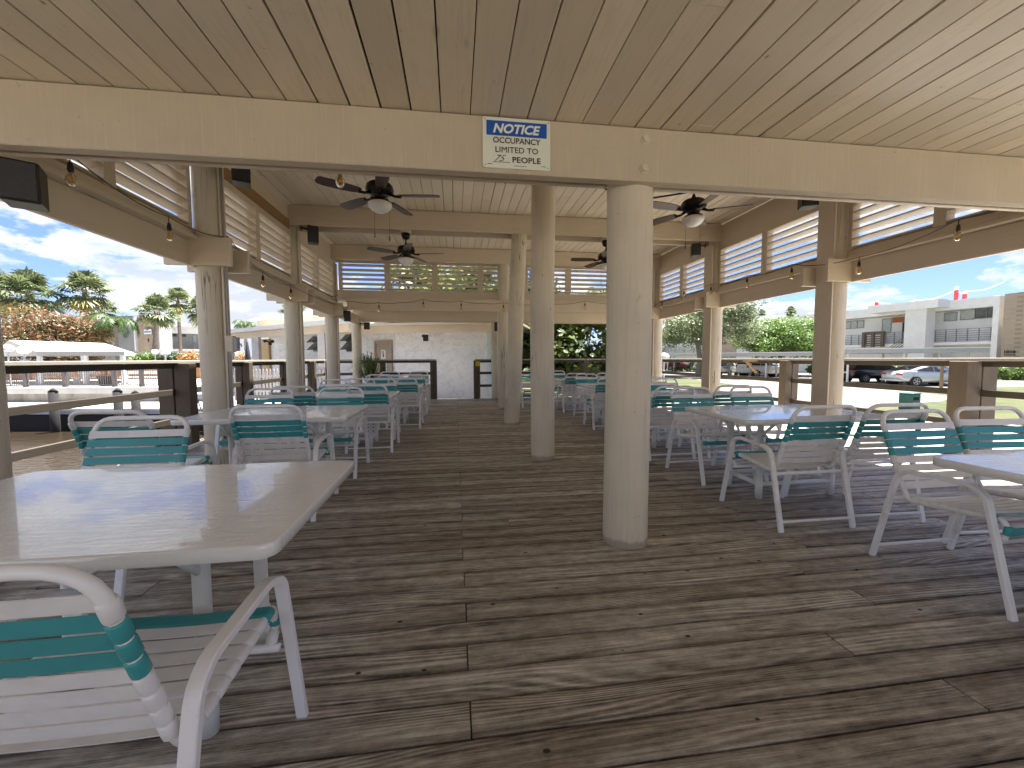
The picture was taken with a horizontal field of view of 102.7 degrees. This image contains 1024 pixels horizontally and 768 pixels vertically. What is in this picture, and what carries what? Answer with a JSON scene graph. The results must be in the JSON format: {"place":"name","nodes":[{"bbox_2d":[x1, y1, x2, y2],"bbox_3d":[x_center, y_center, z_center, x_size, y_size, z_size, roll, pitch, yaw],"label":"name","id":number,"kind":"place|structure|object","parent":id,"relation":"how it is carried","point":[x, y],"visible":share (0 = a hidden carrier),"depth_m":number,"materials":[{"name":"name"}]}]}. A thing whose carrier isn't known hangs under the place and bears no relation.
{"place":"outdoors","nodes":[
{"label":"outdoors","id":0,"kind":"place"},
{"bbox_2d":[6,379,200,385],"bbox_3d":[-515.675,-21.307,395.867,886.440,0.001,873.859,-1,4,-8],"label":"canal bank","id":1,"kind":"structure","parent":0,"point":[134,381],"depth_m":27.64,"materials":[{"name":"concrete"}]},
{"bbox_2d":[0,268,35,359],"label":"fan palm","id":2,"kind":"object","parent":1,"relation":"on","point":[9,295],"visible":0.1,"depth_m":39.55,"materials":[{"name":"green plant"}]},
{"bbox_2d":[0,266,72,360],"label":"fan palm","id":3,"kind":"object","parent":1,"relation":"on","point":[27,280],"visible":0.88,"depth_m":37.11,"materials":[{"name":"green plant"}]},
{"bbox_2d":[0,300,119,360],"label":"flowering tree","id":4,"kind":"object","parent":1,"relation":"on","point":[72,329],"visible":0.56,"depth_m":32.38,"materials":[{"name":"orange plant"}]},
{"bbox_2d":[3,340,134,384],"bbox_3d":[-30.506,-1.532,27.762,13.721,2.828,5.512,0,4,0],"label":"canopy","id":5,"kind":"object","parent":1,"relation":"on","point":[41,349],"visible":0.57,"depth_m":25.55,"materials":[{"name":"fabric"}]},
{"bbox_2d":[49,269,115,323],"bbox_3d":[-41.154,-5.870,39.612,4.478,10.492,4.484,-2,4,-28],"label":"fan palm","id":6,"kind":"object","parent":1,"relation":"on","point":[87,280],"visible":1,"depth_m":38.93,"materials":[{"name":"green plant"}]},
{"bbox_2d":[82,296,123,316],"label":"fan palm","id":7,"kind":"object","parent":1,"relation":"on","point":[112,308],"visible":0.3,"depth_m":45.72,"materials":[{"name":"green plant"}]},
{"bbox_2d":[6,364,200,378],"bbox_3d":[-38.737,-0.980,31.084,31.020,1.270,0.110,0,4,0],"label":"cedar fence","id":8,"kind":"object","parent":1,"relation":"on","point":[198,374],"visible":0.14,"depth_m":31.05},
{"bbox_2d":[86,313,140,360],"bbox_3d":[-32.614,-3.039,33.967,3.094,5.484,3.287,0,4,1],"label":"feather palm","id":9,"kind":"object","parent":1,"relation":"on","point":[120,323],"visible":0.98,"depth_m":33.64,"materials":[{"name":"green plant"}]},
{"bbox_2d":[1,315,234,360],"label":"apartment building","id":10,"kind":"structure","parent":1,"relation":"on","point":[167,339],"depth_m":42.23,"materials":[{"name":"white paint"}]},
{"bbox_2d":[116,350,156,360],"bbox_3d":[-30.166,-1.487,33.049,3.070,2.602,2.186,-1,4,-8],"label":"shrub","id":11,"kind":"object","parent":1,"relation":"on","point":[145,357],"visible":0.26,"depth_m":32.75,"materials":[{"name":"green plant"}]},
{"bbox_2d":[130,293,182,349],"bbox_3d":[-30.953,-4.248,35.739,3.765,7.701,3.477,-1,4,-13],"label":"fan palm","id":12,"kind":"object","parent":1,"relation":"on","point":[157,303],"visible":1,"depth_m":35.51,"materials":[{"name":"green plant"}]},
{"bbox_2d":[147,351,199,360],"bbox_3d":[-27.877,-1.607,34.023,5.498,2.507,1.965,0,4,1],"label":"shrub","id":13,"kind":"object","parent":1,"relation":"on","point":[172,356],"visible":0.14,"depth_m":33.70,"materials":[{"name":"green plant"}]},
{"bbox_2d":[163,287,192,354],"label":"fan palm","id":14,"kind":"object","parent":1,"relation":"on","point":[176,295],"visible":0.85,"depth_m":41.33,"materials":[{"name":"green plant"}]},
{"bbox_2d":[176,349,198,370],"bbox_3d":[-24.567,-1.522,30.986,1.763,2.282,1.566,1,4,23],"label":"croton shrub","id":15,"kind":"object","parent":1,"relation":"on","point":[185,355],"visible":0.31,"depth_m":30.79,"materials":[{"name":"orange plant"}]},
{"bbox_2d":[182,296,196,328],"bbox_3d":[-30.021,-4.708,39.863,3.456,8.069,3.415,-2,4,-29],"label":"fan palm","id":16,"kind":"object","parent":1,"relation":"on","point":[193,316],"visible":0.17,"depth_m":38.94,"materials":[{"name":"green plant"}]},
{"bbox_2d":[7,386,201,401],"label":"seawall","id":17,"kind":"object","parent":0,"point":[27,394],"depth_m":22.00,"materials":[{"name":"concrete"}]},
{"bbox_2d":[6,369,157,386],"bbox_3d":[-30.087,-0.404,22.452,21.952,1.180,0.160,0,4,0],"label":"metal fence","id":18,"kind":"object","parent":17,"relation":"on","point":[64,378],"visible":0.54,"depth_m":22.45,"materials":[{"name":"white metal"}]},
{"bbox_2d":[10,430,203,476],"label":"canal water","id":19,"kind":"structure","parent":0,"point":[70,459],"depth_m":14.27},
{"bbox_2d":[8,388,203,432],"bbox_3d":[-25.527,1.801,20.197,24.126,3.376,3.379,0,4,0],"label":"dock","id":20,"kind":"object","parent":19,"relation":"in","point":[54,421],"visible":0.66,"depth_m":19.01,"materials":[{"name":"concrete"}]},
{"bbox_2d":[234,392,450,404],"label":"pavement","id":21,"kind":"structure","parent":0,"point":[235,402],"depth_m":15.49,"materials":[{"name":"concrete"}]},
{"bbox_2d":[232,319,256,355],"bbox_3d":[-19.398,-2.385,29.980,1.470,4.584,1.562,0,4,0],"label":"feather palm","id":22,"kind":"object","parent":21,"relation":"on","point":[247,324],"visible":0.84,"depth_m":29.64,"materials":[{"name":"green plant"}]},
{"bbox_2d":[233,368,325,400],"bbox_3d":[-8.205,0.018,14.472,3.456,1.130,0.070,0,4,0],"label":"picket fence","id":23,"kind":"object","parent":21,"relation":"on","point":[259,376],"visible":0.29,"depth_m":14.43,"materials":[{"name":"wood"}]},
{"bbox_2d":[231,310,529,398],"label":"bathhouse","id":24,"kind":"structure","parent":21,"relation":"on","point":[454,350],"depth_m":15.52,"materials":[{"name":"white paint"}]},
{"bbox_2d":[261,339,272,387],"bbox_3d":[-12.713,-1.020,21.188,1.000,2.600,0.220,2,4,32],"label":"ochre door","id":25,"kind":"structure","parent":24,"relation":"in","point":[265,348],"depth_m":20.94,"materials":[{"name":"wood"}]},
{"bbox_2d":[340,334,351,352],"bbox_3d":[-7.033,-1.736,17.358,0.458,0.821,0.370,2,4,32],"label":"window","id":26,"kind":"structure","parent":24,"relation":"in","point":[347,346],"depth_m":17.34,"materials":[{"name":"glass"}]},
{"bbox_2d":[374,340,392,377],"bbox_3d":[-5.142,-0.589,16.419,1.021,2.280,0.085,2,4,32],"label":"door","id":27,"kind":"structure","parent":24,"relation":"in","point":[384,349],"depth_m":16.33,"materials":[{"name":"white paint"}]},
{"bbox_2d":[379,264,509,292],"bbox_3d":[-4.250,-4.777,29.380,10.816,9.628,10.842,-1,4,-8],"label":"shade tree","id":28,"kind":"object","parent":21,"relation":"on","point":[455,279],"visible":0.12,"depth_m":27.43,"materials":[{"name":"green plant"}]},
{"bbox_2d":[0,159,1023,386],"label":"sky","id":29,"kind":"structure","parent":0,"point":[37,242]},
{"bbox_2d":[662,337,701,367],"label":"apartment building","id":30,"kind":"structure","parent":0,"point":[677,349],"depth_m":80.37,"materials":[{"name":"white paint"}]},
{"bbox_2d":[521,368,1023,425],"bbox_3d":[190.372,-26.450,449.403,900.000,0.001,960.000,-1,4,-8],"label":"ground","id":31,"kind":"structure","parent":0,"point":[999,414],"depth_m":18.43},
{"bbox_2d":[459,468,471,740],"bbox_3d":[0.807,2.408,4.254,10.700,2.762,18.100,-1,4,-8],"label":"deck frame","id":32,"kind":"object","parent":31,"relation":"on","point":[467,660],"depth_m":1.73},
{"bbox_2d":[0,396,1023,767],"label":"deck","id":33,"kind":"structure","parent":32,"relation":"on","point":[708,628],"depth_m":1.94,"materials":[{"name":"wood"}]},
{"bbox_2d":[81,415,190,602],"bbox_3d":[-2.142,0.669,2.126,0.620,0.921,0.729,-1,4,-9],"label":"strap chair","id":34,"kind":"object","parent":33,"relation":"on","point":[120,574],"visible":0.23,"depth_m":2.38,"materials":[{"name":"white plastic"}]},
{"bbox_2d":[68,410,218,469],"bbox_3d":[-2.721,0.611,3.097,0.620,0.921,0.729,0,4,-5],"label":"strap chair","id":35,"kind":"object","parent":33,"relation":"on","point":[76,432],"visible":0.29,"depth_m":2.79,"materials":[{"name":"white plastic"}]},
{"bbox_2d":[0,563,308,767],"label":"strap chair","id":36,"kind":"object","parent":33,"relation":"on","point":[105,649],"visible":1,"depth_m":0.83,"materials":[{"name":"white plastic"}]},
{"bbox_2d":[5,360,326,461],"bbox_3d":[-4.396,0.558,3.436,0.401,1.490,17.926,-1,4,-7],"label":"railing","id":37,"kind":"object","parent":33,"relation":"on","point":[177,391],"visible":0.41,"depth_m":5.66,"materials":[{"name":"brown wood"}]},
{"bbox_2d":[0,460,354,739],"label":"dining table","id":38,"kind":"object","parent":33,"relation":"on","point":[195,521],"visible":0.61,"depth_m":1.35,"materials":[{"name":"plastic"}]},
{"bbox_2d":[214,388,295,463],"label":"strap chair","id":39,"kind":"object","parent":33,"relation":"on","point":[264,399],"visible":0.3,"depth_m":4.73,"materials":[{"name":"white plastic"}]},
{"bbox_2d":[170,405,367,463],"bbox_3d":[-2.201,0.639,3.953,1.402,0.750,0.952,-1,4,-8],"label":"dining table","id":40,"kind":"object","parent":33,"relation":"on","point":[315,415],"visible":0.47,"depth_m":3.76,"materials":[{"name":"plastic"}]},
{"bbox_2d":[229,404,338,521],"bbox_3d":[-1.872,0.589,3.395,0.620,0.921,0.729,-1,4,-9],"label":"strap chair","id":41,"kind":"object","parent":33,"relation":"on","point":[272,453],"visible":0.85,"depth_m":3.14,"materials":[{"name":"white plastic"}]},
{"bbox_2d":[270,386,333,443],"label":"strap chair","id":42,"kind":"object","parent":33,"relation":"on","point":[305,398],"visible":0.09,"depth_m":5.21,"materials":[{"name":"white plastic"}]},
{"bbox_2d":[304,379,353,437],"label":"strap chair","id":43,"kind":"object","parent":33,"relation":"on","point":[321,386],"visible":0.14,"depth_m":6.82,"materials":[{"name":"white plastic"}]},
{"bbox_2d":[295,387,369,478],"bbox_3d":[-1.985,0.517,4.576,0.620,0.921,0.729,-1,4,-8],"label":"strap chair","id":44,"kind":"object","parent":33,"relation":"on","point":[335,399],"visible":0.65,"depth_m":4.80,"materials":[{"name":"white plastic"}]},
{"bbox_2d":[294,391,400,446],"bbox_3d":[-2.381,0.518,5.923,1.402,0.750,0.952,-1,4,-8],"label":"dining table","id":45,"kind":"object","parent":33,"relation":"on","point":[374,434],"visible":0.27,"depth_m":5.96,"materials":[{"name":"plastic"}]},
{"bbox_2d":[349,351,394,380],"bbox_3d":[-4.219,-0.221,12.044,1.675,1.481,1.648,3,5,42],"label":"potted plant","id":46,"kind":"object","parent":33,"relation":"on","point":[370,367],"visible":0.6,"depth_m":11.88,"materials":[{"name":"green plant"}]},
{"bbox_2d":[345,384,399,453],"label":"strap chair","id":47,"kind":"object","parent":33,"relation":"on","point":[372,415],"visible":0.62,"depth_m":5.49,"materials":[{"name":"white plastic"}]},
{"bbox_2d":[362,379,400,439],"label":"strap chair","id":48,"kind":"object","parent":33,"relation":"on","point":[391,386],"visible":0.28,"depth_m":6.88,"materials":[{"name":"white plastic"}]},
{"bbox_2d":[343,383,423,424],"bbox_3d":[-2.464,0.386,8.058,1.402,0.750,0.952,-1,4,-8],"label":"dining table","id":49,"kind":"object","parent":33,"relation":"on","point":[405,416],"visible":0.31,"depth_m":8.03,"materials":[{"name":"plastic"}]},
{"bbox_2d":[340,359,436,398],"bbox_3d":[-3.909,-0.008,12.555,3.170,1.490,0.175,-1,4,-8],"label":"railing","id":50,"kind":"object","parent":33,"relation":"on","point":[432,373],"visible":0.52,"depth_m":12.60,"materials":[{"name":"brown wood"}]},
{"bbox_2d":[386,378,423,427],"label":"strap chair","id":51,"kind":"object","parent":33,"relation":"on","point":[409,401],"visible":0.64,"depth_m":7.41,"materials":[{"name":"white plastic"}]},
{"bbox_2d":[396,374,425,419],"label":"strap chair","id":52,"kind":"object","parent":33,"relation":"on","point":[420,380],"visible":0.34,"depth_m":8.96,"materials":[{"name":"white plastic"}]},
{"bbox_2d":[400,374,429,413],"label":"strap chair","id":53,"kind":"object","parent":33,"relation":"on","point":[427,397],"visible":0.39,"depth_m":9.31,"materials":[{"name":"white plastic"}]},
{"bbox_2d":[0,0,1023,583],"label":"pavilion","id":54,"kind":"structure","parent":33,"relation":"on","point":[772,112],"depth_m":2.49,"materials":[{"name":"paint"}]},
{"bbox_2d":[0,156,49,212],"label":"speaker","id":55,"kind":"object","parent":54,"relation":"attached to","point":[23,184],"visible":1,"depth_m":2.16},
{"bbox_2d":[65,159,342,305],"bbox_3d":[-3.350,-1.520,5.891,0.060,0.473,6.852,-1,4,-8],"label":"string light","id":56,"kind":"object","parent":54,"relation":"hanging from","point":[71,179],"visible":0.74,"depth_m":3.43,"materials":[{"name":"black plastic"}]},
{"bbox_2d":[225,336,241,351],"bbox_3d":[-3.068,-0.442,4.535,0.153,0.180,0.080,-1,4,-8],"label":"junction box","id":57,"kind":"object","parent":54,"relation":"attached to","point":[233,343],"visible":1,"depth_m":4.50,"materials":[{"name":"beige paint"}]},
{"bbox_2d":[231,168,250,188],"bbox_3d":[-2.935,-2.254,4.334,0.282,0.250,0.178,-2,4,-33],"label":"speaker","id":58,"kind":"object","parent":54,"relation":"attached to","point":[241,177],"visible":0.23,"depth_m":4.31},
{"bbox_2d":[300,225,318,244],"bbox_3d":[-3.476,-2.562,7.026,0.282,0.290,0.178,-2,4,-28],"label":"speaker","id":59,"kind":"object","parent":54,"relation":"attached to","point":[312,235],"visible":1,"depth_m":6.98},
{"bbox_2d":[315,176,439,240],"bbox_3d":[-1.466,-2.101,4.720,1.269,0.860,1.325,0,4,-3],"label":"ceiling fan","id":60,"kind":"object","parent":54,"relation":"hanging from","point":[379,190],"visible":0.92,"depth_m":4.64,"materials":[{"name":"brown metal"}]},
{"bbox_2d":[367,232,443,282],"bbox_3d":[-1.853,-2.275,7.384,1.270,0.860,1.325,0,4,0],"label":"ceiling fan","id":61,"kind":"object","parent":54,"relation":"hanging from","point":[405,250],"visible":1,"depth_m":7.30,"materials":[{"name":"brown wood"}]},
{"bbox_2d":[333,295,603,311],"bbox_3d":[-0.399,-1.875,9.761,7.693,0.369,0.058,-1,4,-8],"label":"string light","id":62,"kind":"object","parent":54,"relation":"hanging from","point":[503,309],"visible":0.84,"depth_m":9.58,"materials":[{"name":"black plastic"}]},
{"bbox_2d":[482,116,549,170],"bbox_3d":[0.028,-1.390,2.373,0.396,0.282,0.010,-1,4,-8],"label":"notice sign","id":63,"kind":"object","parent":54,"relation":"attached to","point":[516,144],"visible":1,"depth_m":2.37,"materials":[{"name":"plastic"}]},
{"bbox_2d":[571,240,606,286],"bbox_3d":[1.852,-2.321,7.931,1.269,0.860,1.325,-3,5,-41],"label":"ceiling fan","id":64,"kind":"object","parent":54,"relation":"hanging from","point":[602,256],"visible":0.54,"depth_m":7.84,"materials":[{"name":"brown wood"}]},
{"bbox_2d":[690,243,705,256],"bbox_3d":[3.650,-2.619,8.006,0.272,0.230,0.178,1,4,12],"label":"speaker","id":65,"kind":"object","parent":54,"relation":"attached to","point":[694,250],"visible":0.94,"depth_m":7.94},
{"bbox_2d":[653,194,753,250],"bbox_3d":[2.375,-2.145,5.231,1.269,0.860,1.325,1,4,15],"label":"ceiling fan","id":66,"kind":"object","parent":54,"relation":"hanging from","point":[693,206],"visible":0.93,"depth_m":5.15,"materials":[{"name":"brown wood"}]},
{"bbox_2d":[797,200,818,210],"bbox_3d":[3.916,-2.398,5.321,0.302,0.200,0.178,1,4,17],"label":"speaker","id":67,"kind":"object","parent":54,"relation":"attached to","point":[807,204],"visible":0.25,"depth_m":5.29},
{"bbox_2d":[652,210,996,308],"bbox_3d":[3.947,-1.699,6.988,0.060,0.476,7.051,-1,4,-8],"label":"string light","id":68,"kind":"object","parent":54,"relation":"hanging from","point":[957,236],"visible":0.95,"depth_m":4.97,"materials":[{"name":"black plastic"}]},
{"bbox_2d":[520,371,530,407],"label":"strap chair","id":69,"kind":"object","parent":33,"relation":"on","point":[525,379],"visible":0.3,"depth_m":11.00,"materials":[{"name":"white plastic"}]},
{"bbox_2d":[473,359,605,398],"bbox_3d":[1.687,-0.072,13.297,5.840,1.490,0.185,-1,4,-8],"label":"railing","id":70,"kind":"object","parent":33,"relation":"on","point":[476,371],"visible":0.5,"depth_m":13.02,"materials":[{"name":"brown wood"}]},
{"bbox_2d":[556,373,588,412],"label":"strap chair","id":71,"kind":"object","parent":33,"relation":"on","point":[570,388],"visible":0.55,"depth_m":9.54,"materials":[{"name":"white plastic"}]},
{"bbox_2d":[573,373,601,419],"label":"strap chair","id":72,"kind":"object","parent":33,"relation":"on","point":[581,392],"visible":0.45,"depth_m":8.91,"materials":[{"name":"white plastic"}]},
{"bbox_2d":[576,383,604,424],"bbox_3d":[2.041,0.381,7.890,1.402,0.750,0.952,-1,4,-8],"label":"dining table","id":73,"kind":"object","parent":33,"relation":"on","point":[593,386],"visible":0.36,"depth_m":7.76,"materials":[{"name":"plastic"}]},
{"bbox_2d":[583,378,605,429],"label":"strap chair","id":74,"kind":"object","parent":33,"relation":"on","point":[598,396],"visible":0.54,"depth_m":7.19,"materials":[{"name":"white plastic"}]},
{"bbox_2d":[649,386,695,460],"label":"strap chair","id":75,"kind":"object","parent":33,"relation":"on","point":[665,419],"visible":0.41,"depth_m":5.05,"materials":[{"name":"white plastic"}]},
{"bbox_2d":[650,378,699,440],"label":"strap chair","id":76,"kind":"object","parent":33,"relation":"on","point":[676,384],"visible":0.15,"depth_m":6.84,"materials":[{"name":"white plastic"}]},
{"bbox_2d":[650,390,729,447],"bbox_3d":[2.317,0.500,5.963,1.402,0.750,0.952,-1,4,-8],"label":"dining table","id":77,"kind":"object","parent":33,"relation":"on","point":[654,433],"visible":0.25,"depth_m":5.79,"materials":[{"name":"plastic"}]},
{"bbox_2d":[665,387,755,485],"bbox_3d":[2.108,0.515,4.392,0.620,0.921,0.729,-1,4,-10],"label":"strap chair","id":78,"kind":"object","parent":33,"relation":"on","point":[680,420],"visible":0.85,"depth_m":4.58,"materials":[{"name":"white plastic"}]},
{"bbox_2d":[677,385,751,458],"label":"strap chair","id":79,"kind":"object","parent":33,"relation":"on","point":[725,402],"visible":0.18,"depth_m":5.13,"materials":[{"name":"white plastic"}]},
{"bbox_2d":[724,386,820,480],"bbox_3d":[2.840,0.505,4.512,0.620,0.921,0.729,-1,4,-6],"label":"strap chair","id":80,"kind":"object","parent":33,"relation":"on","point":[759,398],"visible":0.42,"depth_m":4.76,"materials":[{"name":"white plastic"}]},
{"bbox_2d":[685,404,886,498],"bbox_3d":[2.524,0.628,3.876,1.402,0.750,0.952,-1,4,-8],"label":"dining table","id":81,"kind":"object","parent":33,"relation":"on","point":[761,416],"visible":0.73,"depth_m":3.72,"materials":[{"name":"plastic"}]},
{"bbox_2d":[719,404,856,532],"bbox_3d":[2.175,0.585,3.255,0.620,0.921,0.729,-1,4,-8],"label":"strap chair","id":82,"kind":"object","parent":33,"relation":"on","point":[769,459],"visible":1,"depth_m":3.02,"materials":[{"name":"white plastic"}]},
{"bbox_2d":[662,358,1023,453],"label":"railing","id":83,"kind":"object","parent":33,"relation":"on","point":[972,381],"visible":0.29,"depth_m":5.46,"materials":[{"name":"brown wood"}]},
{"bbox_2d":[784,403,928,524],"bbox_3d":[2.795,0.576,3.360,0.620,0.921,0.729,-1,4,-6],"label":"strap chair","id":84,"kind":"object","parent":33,"relation":"on","point":[854,454],"visible":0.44,"depth_m":3.10,"materials":[{"name":"white plastic"}]},
{"bbox_2d":[868,409,1023,621],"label":"strap chair","id":85,"kind":"object","parent":33,"relation":"on","point":[975,500],"visible":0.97,"depth_m":2.49,"materials":[{"name":"white plastic"}]},
{"bbox_2d":[932,451,1023,485],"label":"dining table","id":86,"kind":"object","parent":33,"relation":"on","point":[1007,466],"visible":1,"depth_m":1.95,"materials":[{"name":"plastic"}]},
{"bbox_2d":[941,406,1023,542],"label":"strap chair","id":87,"kind":"object","parent":33,"relation":"on","point":[1013,491],"visible":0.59,"depth_m":2.71,"materials":[{"name":"white plastic"}]},
{"bbox_2d":[446,271,572,375],"bbox_3d":[-0.390,-2.632,21.900,7.136,7.237,7.433,2,4,26],"label":"shade tree","id":88,"kind":"object","parent":31,"relation":"on","point":[525,336],"visible":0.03,"depth_m":20.00,"materials":[{"name":"green plant"}]},
{"bbox_2d":[522,286,605,396],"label":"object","id":89,"kind":"object","parent":31,"relation":"on","point":[569,339],"visible":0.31,"depth_m":16.52,"materials":[{"name":"green plant"}]},
{"bbox_2d":[668,362,696,371],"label":"hedge","id":90,"kind":"object","parent":31,"relation":"on","point":[688,368],"visible":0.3,"depth_m":59.86,"materials":[{"name":"green plant"}]},
{"bbox_2d":[662,299,772,376],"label":"oak tree","id":91,"kind":"object","parent":31,"relation":"on","point":[685,327],"visible":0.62,"depth_m":41.38,"materials":[{"name":"green plant"}]},
{"bbox_2d":[721,315,785,363],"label":"apartment building","id":92,"kind":"structure","parent":31,"relation":"on","point":[726,347],"depth_m":64.47,"materials":[{"name":"paint"}]},
{"bbox_2d":[725,313,813,375],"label":"round tree","id":93,"kind":"object","parent":31,"relation":"on","point":[788,335],"visible":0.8,"depth_m":43.83,"materials":[{"name":"green plant"}]},
{"bbox_2d":[748,292,1023,379],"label":"apartment building","id":94,"kind":"structure","parent":31,"relation":"on","point":[995,323],"depth_m":41.50,"materials":[{"name":"white paint"}]},
{"bbox_2d":[861,331,884,346],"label":"balcony railing","id":95,"kind":"object","parent":94,"relation":"on","point":[873,338],"visible":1,"depth_m":46.94,"materials":[{"name":"metal"}]},
{"bbox_2d":[960,309,974,319],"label":"window","id":96,"kind":"structure","parent":94,"relation":"in","point":[968,314],"depth_m":40.37,"materials":[{"name":"grey glass"}]},
{"bbox_2d":[974,308,992,318],"bbox_3d":[45.300,-6.738,39.077,0.056,0.905,1.657,-1,4,-17],"label":"window","id":97,"kind":"structure","parent":94,"relation":"in","point":[979,313],"depth_m":39.29,"materials":[{"name":"grey glass"}]},
{"bbox_2d":[898,392,921,408],"bbox_3d":[15.217,0.652,15.682,0.540,0.660,0.480,-1,4,-19],"label":"utility box","id":98,"kind":"object","parent":31,"relation":"on","point":[909,397],"visible":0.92,"depth_m":15.52,"materials":[{"name":"metal"}]},
{"bbox_2d":[997,367,1023,379],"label":"hedge","id":99,"kind":"object","parent":31,"relation":"on","point":[1017,373],"visible":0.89,"depth_m":35.10,"materials":[{"name":"green plant"}]},
{"bbox_2d":[662,371,1023,407],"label":"parking lot","id":100,"kind":"structure","parent":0,"point":[862,397],"depth_m":25.00,"materials":[{"name":"concrete"}]},
{"bbox_2d":[721,363,737,374],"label":"parked car","id":101,"kind":"object","parent":100,"relation":"on","point":[724,368],"visible":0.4,"depth_m":44.32,"materials":[{"name":"white paint"}]},
{"bbox_2d":[735,363,778,376],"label":"parked car","id":102,"kind":"object","parent":100,"relation":"on","point":[743,369],"visible":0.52,"depth_m":41.58,"materials":[{"name":"white paint"}]},
{"bbox_2d":[721,352,812,377],"bbox_3d":[24.981,-1.783,39.503,10.122,2.512,5.600,3,5,44],"label":"carport","id":103,"kind":"object","parent":100,"relation":"on","point":[776,354],"visible":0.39,"depth_m":37.70,"materials":[{"name":"white paint"}]},
{"bbox_2d":[843,365,895,382],"bbox_3d":[29.569,-0.997,33.567,4.848,1.771,2.240,0,4,-2],"label":"parked car","id":104,"kind":"object","parent":100,"relation":"on","point":[864,373],"visible":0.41,"depth_m":32.66,"materials":[{"name":"black paint"}]},
{"bbox_2d":[880,366,948,385],"bbox_3d":[29.268,-0.586,29.076,4.898,1.508,2.240,0,4,0],"label":"parked car","id":105,"kind":"object","parent":100,"relation":"on","point":[916,375],"visible":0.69,"depth_m":28.23,"materials":[{"name":"silver metal"}]},
{"bbox_2d":[845,347,990,384],"bbox_3d":[29.348,-1.376,31.439,7.916,2.667,5.600,1,4,24],"label":"carport","id":106,"kind":"object","parent":100,"relation":"on","point":[906,351],"visible":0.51,"depth_m":28.97,"materials":[{"name":"white paint"}]},
{"bbox_2d":[851,418,1023,448],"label":"path","id":107,"kind":"structure","parent":0,"point":[855,426],"depth_m":10.70,"materials":[{"name":"concrete"}]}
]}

